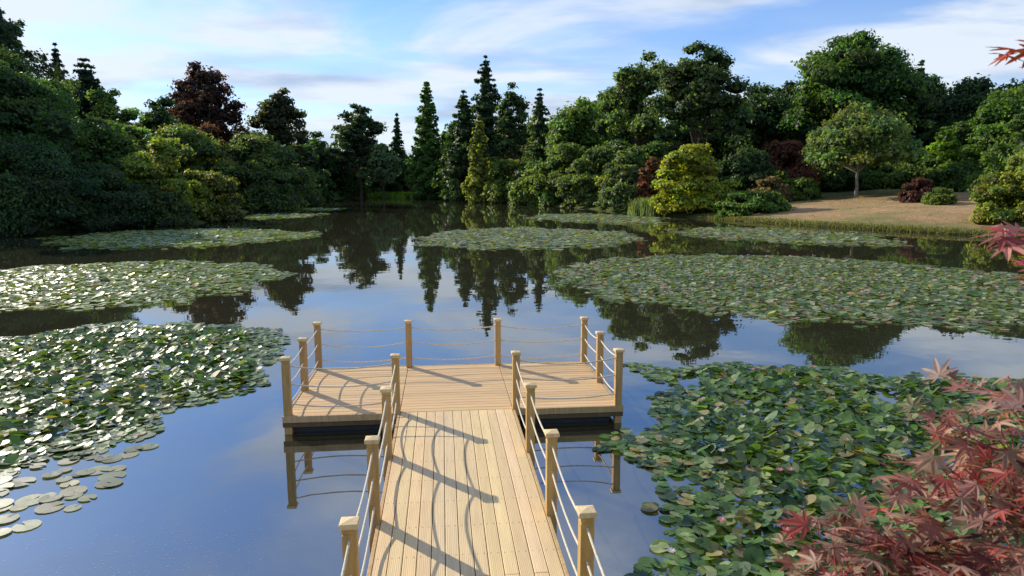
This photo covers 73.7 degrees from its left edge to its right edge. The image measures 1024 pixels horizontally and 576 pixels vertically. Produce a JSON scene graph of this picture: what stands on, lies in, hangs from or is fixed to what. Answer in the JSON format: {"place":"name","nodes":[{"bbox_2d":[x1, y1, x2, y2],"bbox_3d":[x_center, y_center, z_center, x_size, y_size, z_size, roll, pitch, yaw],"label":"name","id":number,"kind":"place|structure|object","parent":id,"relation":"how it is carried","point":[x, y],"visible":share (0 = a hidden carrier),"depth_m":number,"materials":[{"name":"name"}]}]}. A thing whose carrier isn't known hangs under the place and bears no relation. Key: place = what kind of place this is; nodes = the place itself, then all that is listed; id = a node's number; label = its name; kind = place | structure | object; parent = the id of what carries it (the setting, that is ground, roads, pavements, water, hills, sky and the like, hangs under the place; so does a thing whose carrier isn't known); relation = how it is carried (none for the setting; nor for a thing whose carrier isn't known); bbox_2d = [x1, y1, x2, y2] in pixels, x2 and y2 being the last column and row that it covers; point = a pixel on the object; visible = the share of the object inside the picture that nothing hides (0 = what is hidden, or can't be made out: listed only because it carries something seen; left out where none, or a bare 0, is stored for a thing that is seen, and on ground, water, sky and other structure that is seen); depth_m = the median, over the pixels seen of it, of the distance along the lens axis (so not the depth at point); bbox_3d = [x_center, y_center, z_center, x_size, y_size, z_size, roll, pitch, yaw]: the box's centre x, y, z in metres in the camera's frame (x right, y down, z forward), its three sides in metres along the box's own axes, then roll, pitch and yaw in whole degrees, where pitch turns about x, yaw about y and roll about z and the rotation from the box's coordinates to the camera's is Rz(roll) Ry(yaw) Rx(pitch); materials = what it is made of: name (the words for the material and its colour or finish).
{"place":"outdoors","nodes":[
{"label":"outdoors","id":0,"kind":"place"},
{"bbox_2d":[4,512,307,575],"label":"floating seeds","id":1,"kind":"object","parent":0,"point":[158,550],"visible":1,"depth_m":7.64,"materials":[{"name":"beige plant"}]},
{"bbox_2d":[0,198,1023,575],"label":"lake water","id":2,"kind":"structure","parent":0,"point":[360,266],"depth_m":16.75,"materials":[{"name":"blue liquid"}]},
{"bbox_2d":[0,427,158,535],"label":"lily pads","id":3,"kind":"object","parent":2,"relation":"on","point":[108,479],"visible":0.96,"depth_m":9.25,"materials":[{"name":"green plant"}]},
{"bbox_2d":[0,320,290,471],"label":"lily pads","id":4,"kind":"object","parent":2,"relation":"on","point":[55,409],"visible":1,"depth_m":14.06,"materials":[{"name":"green plant"}]},
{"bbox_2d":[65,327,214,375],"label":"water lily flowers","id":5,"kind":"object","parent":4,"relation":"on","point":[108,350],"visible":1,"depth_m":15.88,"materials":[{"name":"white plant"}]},
{"bbox_2d":[0,260,296,310],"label":"lily pads","id":6,"kind":"object","parent":2,"relation":"on","point":[201,267],"visible":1,"depth_m":28.07,"materials":[{"name":"green plant"}]},
{"bbox_2d":[34,228,319,249],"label":"lily pads","id":7,"kind":"object","parent":2,"relation":"on","point":[105,238],"visible":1,"depth_m":51.89,"materials":[{"name":"green plant"}]},
{"bbox_2d":[248,213,327,218],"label":"lily pads","id":8,"kind":"object","parent":2,"relation":"on","point":[257,216],"visible":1,"depth_m":88.74,"materials":[{"name":"green plant"}]},
{"bbox_2d":[290,207,345,209],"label":"lily pads","id":9,"kind":"object","parent":2,"relation":"on","point":[300,208],"visible":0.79,"depth_m":114.66,"materials":[{"name":"green plant"}]},
{"bbox_2d":[279,316,624,575],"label":"wooden jetty","id":10,"kind":"object","parent":2,"relation":"in","point":[497,401],"visible":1,"depth_m":9.43,"materials":[{"name":"wood"}]},
{"bbox_2d":[413,226,647,249],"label":"lily pads","id":11,"kind":"object","parent":2,"relation":"on","point":[537,238],"visible":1,"depth_m":51.16,"materials":[{"name":"green plant"}]},
{"bbox_2d":[520,213,669,223],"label":"lily pads","id":12,"kind":"object","parent":2,"relation":"on","point":[607,218],"visible":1,"depth_m":81.70,"materials":[{"name":"green plant"}]},
{"bbox_2d":[549,253,1023,332],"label":"lily pads","id":13,"kind":"object","parent":2,"relation":"on","point":[756,269],"visible":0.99,"depth_m":26.64,"materials":[{"name":"green plant"}]},
{"bbox_2d":[555,254,1023,318],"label":"water lily flowers","id":14,"kind":"object","parent":13,"relation":"on","point":[805,284],"visible":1,"depth_m":28.34,"materials":[{"name":"white plant"}]},
{"bbox_2d":[664,227,911,246],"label":"lily pads","id":15,"kind":"object","parent":2,"relation":"on","point":[834,237],"visible":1,"depth_m":53.83,"materials":[{"name":"green plant"}]},
{"bbox_2d":[592,361,1023,575],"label":"lily pads","id":16,"kind":"object","parent":2,"relation":"on","point":[822,498],"visible":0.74,"depth_m":10.28,"materials":[{"name":"green plant"}]},
{"bbox_2d":[667,366,966,552],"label":"water lily flowers","id":17,"kind":"object","parent":16,"relation":"on","point":[721,518],"visible":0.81,"depth_m":9.35,"materials":[{"name":"white plant"}]},
{"bbox_2d":[0,0,1023,156],"label":"sky","id":18,"kind":"structure","parent":0,"point":[330,55],"materials":[{"name":"blue"}]},
{"bbox_2d":[37,188,1023,237],"bbox_3d":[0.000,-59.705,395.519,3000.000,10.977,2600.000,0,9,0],"label":"ground","id":19,"kind":"structure","parent":0,"point":[953,217],"depth_m":74.07,"materials":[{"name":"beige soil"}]},
{"bbox_2d":[0,44,42,80],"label":"broadleaf tree","id":20,"kind":"object","parent":19,"relation":"on","point":[21,66],"visible":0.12,"depth_m":70.30,"materials":[{"name":"green plant"}]},
{"bbox_2d":[0,60,90,165],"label":"broadleaf tree","id":21,"kind":"object","parent":19,"relation":"on","point":[31,109],"visible":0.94,"depth_m":60.86,"materials":[{"name":"green plant"}]},
{"bbox_2d":[0,7,112,133],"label":"cedar tree","id":22,"kind":"object","parent":19,"relation":"on","point":[10,30],"visible":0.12,"depth_m":82.94,"materials":[{"name":"green plant"}]},
{"bbox_2d":[0,132,113,237],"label":"laurel shrub","id":23,"kind":"object","parent":19,"relation":"on","point":[39,186],"visible":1,"depth_m":55.48,"materials":[{"name":"green plant"}]},
{"bbox_2d":[46,42,75,95],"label":"spruce tree","id":24,"kind":"object","parent":19,"relation":"on","point":[55,55],"visible":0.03,"depth_m":120.94,"materials":[{"name":"green plant"}]},
{"bbox_2d":[44,77,83,134],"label":"broadleaf tree","id":25,"kind":"object","parent":19,"relation":"on","point":[68,95],"visible":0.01,"depth_m":102.28,"materials":[{"name":"green plant"}]},
{"bbox_2d":[62,58,120,127],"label":"spruce tree","id":26,"kind":"object","parent":19,"relation":"on","point":[89,81],"visible":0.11,"depth_m":114.95,"materials":[{"name":"green plant"}]},
{"bbox_2d":[62,116,148,180],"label":"broadleaf tree","id":27,"kind":"object","parent":19,"relation":"on","point":[108,142],"visible":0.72,"depth_m":72.05,"materials":[{"name":"green plant"}]},
{"bbox_2d":[66,160,156,229],"bbox_3d":[-39.764,-8.847,64.928,11.777,6.813,11.909,0,9,0],"label":"laurel shrub","id":28,"kind":"object","parent":19,"relation":"on","point":[125,204],"visible":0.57,"depth_m":62.73,"materials":[{"name":"green plant"}]},
{"bbox_2d":[83,87,145,127],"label":"broadleaf tree","id":29,"kind":"object","parent":19,"relation":"on","point":[102,98],"visible":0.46,"depth_m":109.95,"materials":[{"name":"green plant"}]},
{"bbox_2d":[122,123,151,151],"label":"rhododendron shrub","id":30,"kind":"object","parent":19,"relation":"on","point":[136,133],"visible":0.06,"depth_m":81.85,"materials":[{"name":"green plant"}]},
{"bbox_2d":[113,182,197,226],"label":"rhododendron shrub","id":31,"kind":"object","parent":19,"relation":"on","point":[165,210],"visible":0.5,"depth_m":67.54,"materials":[{"name":"green plant"}]},
{"bbox_2d":[133,94,184,141],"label":"broadleaf tree","id":32,"kind":"object","parent":19,"relation":"on","point":[157,118],"visible":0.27,"depth_m":125.19,"materials":[{"name":"green plant"}]},
{"bbox_2d":[120,136,218,219],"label":"azalea shrub","id":33,"kind":"object","parent":19,"relation":"on","point":[160,162],"visible":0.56,"depth_m":70.94,"materials":[{"name":"green plant"}]},
{"bbox_2d":[145,123,240,195],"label":"rhododendron shrub","id":34,"kind":"object","parent":19,"relation":"on","point":[205,148],"visible":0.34,"depth_m":104.38,"materials":[{"name":"green plant"}]},
{"bbox_2d":[165,61,249,143],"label":"copper beech tree","id":35,"kind":"object","parent":19,"relation":"on","point":[196,93],"visible":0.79,"depth_m":134.71,"materials":[{"name":"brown plant"}]},
{"bbox_2d":[178,170,245,221],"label":"azalea shrub","id":36,"kind":"object","parent":19,"relation":"on","point":[227,207],"visible":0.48,"depth_m":75.52,"materials":[{"name":"green plant"}]},
{"bbox_2d":[198,121,230,158],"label":"tree","id":37,"kind":"object","parent":19,"relation":"on","point":[208,129],"visible":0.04,"depth_m":114.30,"materials":[{"name":"brown plant"}]},
{"bbox_2d":[228,159,301,211],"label":"rhododendron shrub","id":38,"kind":"object","parent":19,"relation":"on","point":[265,195],"visible":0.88,"depth_m":106.93,"materials":[{"name":"green plant"}]},
{"bbox_2d":[214,131,325,207],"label":"rhododendron shrub","id":39,"kind":"object","parent":19,"relation":"on","point":[270,154],"visible":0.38,"depth_m":117.75,"materials":[{"name":"green plant"}]},
{"bbox_2d":[245,87,315,165],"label":"broadleaf tree","id":40,"kind":"object","parent":19,"relation":"on","point":[277,115],"visible":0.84,"depth_m":146.68,"materials":[{"name":"green plant"}]},
{"bbox_2d":[294,167,321,197],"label":"rhododendron shrub","id":41,"kind":"object","parent":19,"relation":"on","point":[318,187],"visible":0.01,"depth_m":170.14,"materials":[{"name":"green plant"}]},
{"bbox_2d":[291,142,338,200],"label":"rhododendron shrub","id":42,"kind":"object","parent":19,"relation":"on","point":[325,182],"visible":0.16,"depth_m":184.97,"materials":[{"name":"green plant"}]},
{"bbox_2d":[299,131,340,177],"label":"broadleaf tree","id":43,"kind":"object","parent":19,"relation":"on","point":[325,162],"visible":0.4,"depth_m":206.23,"materials":[{"name":"green plant"}]},
{"bbox_2d":[326,103,398,197],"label":"cedar tree","id":44,"kind":"object","parent":19,"relation":"on","point":[354,142],"visible":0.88,"depth_m":210.00,"materials":[{"name":"green plant"}]},
{"bbox_2d":[351,174,388,195],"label":"waterside shrub","id":45,"kind":"object","parent":19,"relation":"on","point":[375,186],"visible":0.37,"depth_m":225.66,"materials":[{"name":"green plant"}]},
{"bbox_2d":[356,143,402,197],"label":"willow tree","id":46,"kind":"object","parent":19,"relation":"on","point":[383,166],"visible":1,"depth_m":207.69,"materials":[{"name":"green plant"}]},
{"bbox_2d":[364,191,414,197],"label":"marsh plants","id":47,"kind":"object","parent":19,"relation":"on","point":[399,194],"visible":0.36,"depth_m":222.10,"materials":[{"name":"green plant"}]},
{"bbox_2d":[385,113,409,192],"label":"spruce tree","id":48,"kind":"object","parent":19,"relation":"on","point":[399,184],"visible":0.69,"depth_m":225.51,"materials":[{"name":"green plant"}]},
{"bbox_2d":[387,165,412,188],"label":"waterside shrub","id":49,"kind":"object","parent":19,"relation":"on","point":[407,171],"visible":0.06,"depth_m":230.60,"materials":[{"name":"green plant"}]},
{"bbox_2d":[406,81,446,198],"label":"cypress tree","id":50,"kind":"object","parent":19,"relation":"on","point":[423,168],"visible":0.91,"depth_m":199.69,"materials":[{"name":"green plant"}]},
{"bbox_2d":[440,153,449,169],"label":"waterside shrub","id":51,"kind":"object","parent":19,"relation":"on","point":[443,158],"visible":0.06,"depth_m":222.35,"materials":[{"name":"green plant"}]},
{"bbox_2d":[436,121,456,165],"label":"broadleaf tree","id":52,"kind":"object","parent":19,"relation":"on","point":[445,135],"visible":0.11,"depth_m":221.13,"materials":[{"name":"green plant"}]},
{"bbox_2d":[431,90,488,200],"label":"fir tree","id":53,"kind":"object","parent":19,"relation":"on","point":[457,162],"visible":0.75,"depth_m":176.13,"materials":[{"name":"green plant"}]},
{"bbox_2d":[461,115,491,202],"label":"golden cypress tree","id":54,"kind":"object","parent":19,"relation":"on","point":[477,179],"visible":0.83,"depth_m":159.10,"materials":[{"name":"green plant"}]},
{"bbox_2d":[463,156,502,196],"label":"rhododendron shrub","id":55,"kind":"object","parent":19,"relation":"on","point":[493,158],"visible":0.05,"depth_m":171.93,"materials":[{"name":"green plant"}]},
{"bbox_2d":[469,55,517,159],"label":"fir tree","id":56,"kind":"object","parent":19,"relation":"on","point":[484,107],"visible":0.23,"depth_m":182.70,"materials":[{"name":"green plant"}]},
{"bbox_2d":[480,159,527,202],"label":"rhododendron shrub","id":57,"kind":"object","parent":19,"relation":"on","point":[502,174],"visible":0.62,"depth_m":155.10,"materials":[{"name":"green plant"}]},
{"bbox_2d":[490,82,532,160],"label":"broadleaf tree","id":58,"kind":"object","parent":19,"relation":"on","point":[507,124],"visible":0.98,"depth_m":171.89,"materials":[{"name":"green plant"}]},
{"bbox_2d":[508,168,556,205],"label":"rhododendron shrub","id":59,"kind":"object","parent":19,"relation":"on","point":[519,194],"visible":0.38,"depth_m":139.49,"materials":[{"name":"green plant"}]},
{"bbox_2d":[506,157,564,204],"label":"rhododendron shrub","id":60,"kind":"object","parent":19,"relation":"on","point":[541,166],"visible":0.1,"depth_m":146.63,"materials":[{"name":"green plant"}]},
{"bbox_2d":[522,88,551,168],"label":"cypress tree","id":61,"kind":"object","parent":19,"relation":"on","point":[538,139],"visible":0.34,"depth_m":155.12,"materials":[{"name":"green plant"}]},
{"bbox_2d":[522,141,588,205],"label":"rhododendron shrub","id":62,"kind":"object","parent":19,"relation":"on","point":[542,188],"visible":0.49,"depth_m":133.34,"materials":[{"name":"green plant"}]},
{"bbox_2d":[120,72,1023,190],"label":"distant woodland","id":63,"kind":"object","parent":19,"relation":"on","point":[938,89],"visible":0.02,"depth_m":145.45,"materials":[{"name":"green plant"}]},
{"bbox_2d":[541,96,608,157],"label":"broadleaf tree","id":64,"kind":"object","parent":19,"relation":"on","point":[575,124],"visible":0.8,"depth_m":140.28,"materials":[{"name":"green plant"}]},
{"bbox_2d":[553,144,615,207],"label":"rhododendron shrub","id":65,"kind":"object","parent":19,"relation":"on","point":[574,191],"visible":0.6,"depth_m":119.51,"materials":[{"name":"green plant"}]},
{"bbox_2d":[591,89,629,141],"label":"broadleaf tree","id":66,"kind":"object","parent":19,"relation":"on","point":[606,136],"visible":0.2,"depth_m":159.93,"materials":[{"name":"green plant"}]},
{"bbox_2d":[580,138,641,199],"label":"rhododendron shrub","id":67,"kind":"object","parent":19,"relation":"on","point":[616,145],"visible":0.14,"depth_m":122.36,"materials":[{"name":"green plant"}]},
{"bbox_2d":[593,163,642,211],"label":"rhododendron shrub","id":68,"kind":"object","parent":19,"relation":"on","point":[628,176],"visible":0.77,"depth_m":103.05,"materials":[{"name":"green plant"}]},
{"bbox_2d":[594,144,669,204],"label":"rhododendron shrub","id":69,"kind":"object","parent":19,"relation":"on","point":[633,156],"visible":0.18,"depth_m":108.34,"materials":[{"name":"green plant"}]},
{"bbox_2d":[592,50,681,152],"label":"beech tree","id":70,"kind":"object","parent":19,"relation":"on","point":[631,90],"visible":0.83,"depth_m":126.37,"materials":[{"name":"green plant"}]},
{"bbox_2d":[634,157,665,201],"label":"japanese maple shrub","id":71,"kind":"object","parent":19,"relation":"on","point":[651,164],"visible":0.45,"depth_m":100.48,"materials":[{"name":"red plant"}]},
{"bbox_2d":[627,195,672,215],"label":"reeds","id":72,"kind":"object","parent":19,"relation":"on","point":[641,207],"visible":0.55,"depth_m":92.93,"materials":[{"name":"green plant"}]},
{"bbox_2d":[641,140,681,179],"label":"rhododendron shrub","id":73,"kind":"object","parent":19,"relation":"on","point":[657,150],"visible":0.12,"depth_m":111.56,"materials":[{"name":"green plant"}]},
{"bbox_2d":[626,40,756,145],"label":"scots pine tree","id":74,"kind":"object","parent":19,"relation":"on","point":[696,97],"visible":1,"depth_m":113.30,"materials":[{"name":"green plant"}]},
{"bbox_2d":[648,142,741,215],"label":"golden maple shrub","id":75,"kind":"object","parent":19,"relation":"on","point":[696,187],"visible":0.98,"depth_m":87.32,"materials":[{"name":"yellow plant"}]},
{"bbox_2d":[670,164,736,181],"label":"rhododendron shrub","id":76,"kind":"object","parent":19,"relation":"on","point":[675,180],"visible":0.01,"depth_m":105.38,"materials":[{"name":"green plant"}]},
{"bbox_2d":[680,115,755,157],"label":"broadleaf tree","id":77,"kind":"object","parent":19,"relation":"on","point":[717,141],"visible":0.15,"depth_m":138.77,"materials":[{"name":"green plant"}]},
{"bbox_2d":[714,144,782,196],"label":"rhododendron shrub","id":78,"kind":"object","parent":19,"relation":"on","point":[748,166],"visible":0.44,"depth_m":99.95,"materials":[{"name":"green plant"}]},
{"bbox_2d":[711,188,794,217],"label":"juniper shrub","id":79,"kind":"object","parent":19,"relation":"on","point":[741,203],"visible":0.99,"depth_m":80.38,"materials":[{"name":"green plant"}]},
{"bbox_2d":[720,82,815,153],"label":"broadleaf tree","id":80,"kind":"object","parent":19,"relation":"on","point":[768,109],"visible":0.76,"depth_m":133.58,"materials":[{"name":"green plant"}]},
{"bbox_2d":[747,176,792,201],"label":"rhododendron shrub","id":81,"kind":"object","parent":19,"relation":"on","point":[773,182],"visible":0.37,"depth_m":93.92,"materials":[{"name":"brown plant"}]},
{"bbox_2d":[751,170,796,190],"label":"rhododendron shrub","id":82,"kind":"object","parent":19,"relation":"on","point":[782,175],"visible":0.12,"depth_m":97.19,"materials":[{"name":"green plant"}]},
{"bbox_2d":[763,139,823,185],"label":"copper maple shrub","id":83,"kind":"object","parent":19,"relation":"on","point":[786,156],"visible":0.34,"depth_m":106.43,"materials":[{"name":"red plant"}]},
{"bbox_2d":[789,177,824,200],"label":"laurel shrub","id":84,"kind":"object","parent":19,"relation":"on","point":[807,189],"visible":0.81,"depth_m":95.03,"materials":[{"name":"green plant"}]},
{"bbox_2d":[816,161,879,191],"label":"laurel shrub","id":85,"kind":"object","parent":19,"relation":"on","point":[843,179],"visible":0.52,"depth_m":105.27,"materials":[{"name":"green plant"}]},
{"bbox_2d":[774,28,941,137],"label":"oak tree","id":86,"kind":"object","parent":19,"relation":"on","point":[858,66],"visible":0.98,"depth_m":114.66,"materials":[{"name":"green plant"}]},
{"bbox_2d":[694,212,1023,237],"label":"bank grass","id":87,"kind":"structure","parent":19,"relation":"on","point":[936,230],"depth_m":63.29,"materials":[{"name":"green plant"}]},
{"bbox_2d":[799,100,934,196],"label":"birch tree","id":88,"kind":"object","parent":19,"relation":"on","point":[857,133],"visible":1,"depth_m":89.22,"materials":[{"name":"green plant"}]},
{"bbox_2d":[770,40,1023,575],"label":"japanese maple tree","id":89,"kind":"object","parent":19,"relation":"on","point":[967,558],"visible":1,"depth_m":2.18,"materials":[{"name":"red plant"}]},
{"bbox_2d":[874,161,933,188],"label":"laurel shrub","id":90,"kind":"object","parent":19,"relation":"on","point":[893,176],"visible":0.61,"depth_m":103.59,"materials":[{"name":"green plant"}]},
{"bbox_2d":[877,59,942,169],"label":"spruce tree","id":91,"kind":"object","parent":19,"relation":"on","point":[930,117],"visible":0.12,"depth_m":134.21,"materials":[{"name":"green plant"}]},
{"bbox_2d":[897,177,933,202],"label":"copper maple shrub","id":92,"kind":"object","parent":19,"relation":"on","point":[915,190],"visible":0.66,"depth_m":80.53,"materials":[{"name":"red plant"}]},
{"bbox_2d":[921,186,957,204],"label":"laurel shrub","id":93,"kind":"object","parent":19,"relation":"on","point":[939,196],"visible":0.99,"depth_m":75.74,"materials":[{"name":"green plant"}]},
{"bbox_2d":[919,126,964,176],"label":"broadleaf tree","id":94,"kind":"object","parent":19,"relation":"on","point":[945,147],"visible":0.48,"depth_m":100.84,"materials":[{"name":"green plant"}]},
{"bbox_2d":[926,157,1002,191],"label":"laurel shrub","id":95,"kind":"object","parent":19,"relation":"on","point":[953,176],"visible":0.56,"depth_m":91.25,"materials":[{"name":"green plant"}]},
{"bbox_2d":[922,73,1023,156],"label":"broadleaf tree","id":96,"kind":"object","parent":19,"relation":"on","point":[966,98],"visible":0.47,"depth_m":109.55,"materials":[{"name":"green plant"}]},
{"bbox_2d":[962,142,1004,165],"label":"laurel shrub","id":97,"kind":"object","parent":19,"relation":"on","point":[977,158],"visible":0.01,"depth_m":100.91,"materials":[{"name":"green plant"}]},
{"bbox_2d":[952,84,1023,160],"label":"broadleaf tree","id":98,"kind":"object","parent":19,"relation":"on","point":[997,112],"visible":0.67,"depth_m":89.61,"materials":[{"name":"green plant"}]},
{"bbox_2d":[963,103,1023,197],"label":"broadleaf tree","id":99,"kind":"object","parent":19,"relation":"on","point":[1000,156],"visible":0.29,"depth_m":75.36,"materials":[{"name":"green plant"}]},
{"bbox_2d":[966,147,1023,224],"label":"golden maple shrub","id":100,"kind":"object","parent":19,"relation":"on","point":[997,198],"visible":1,"depth_m":57.71,"materials":[{"name":"green plant"}]}
]}

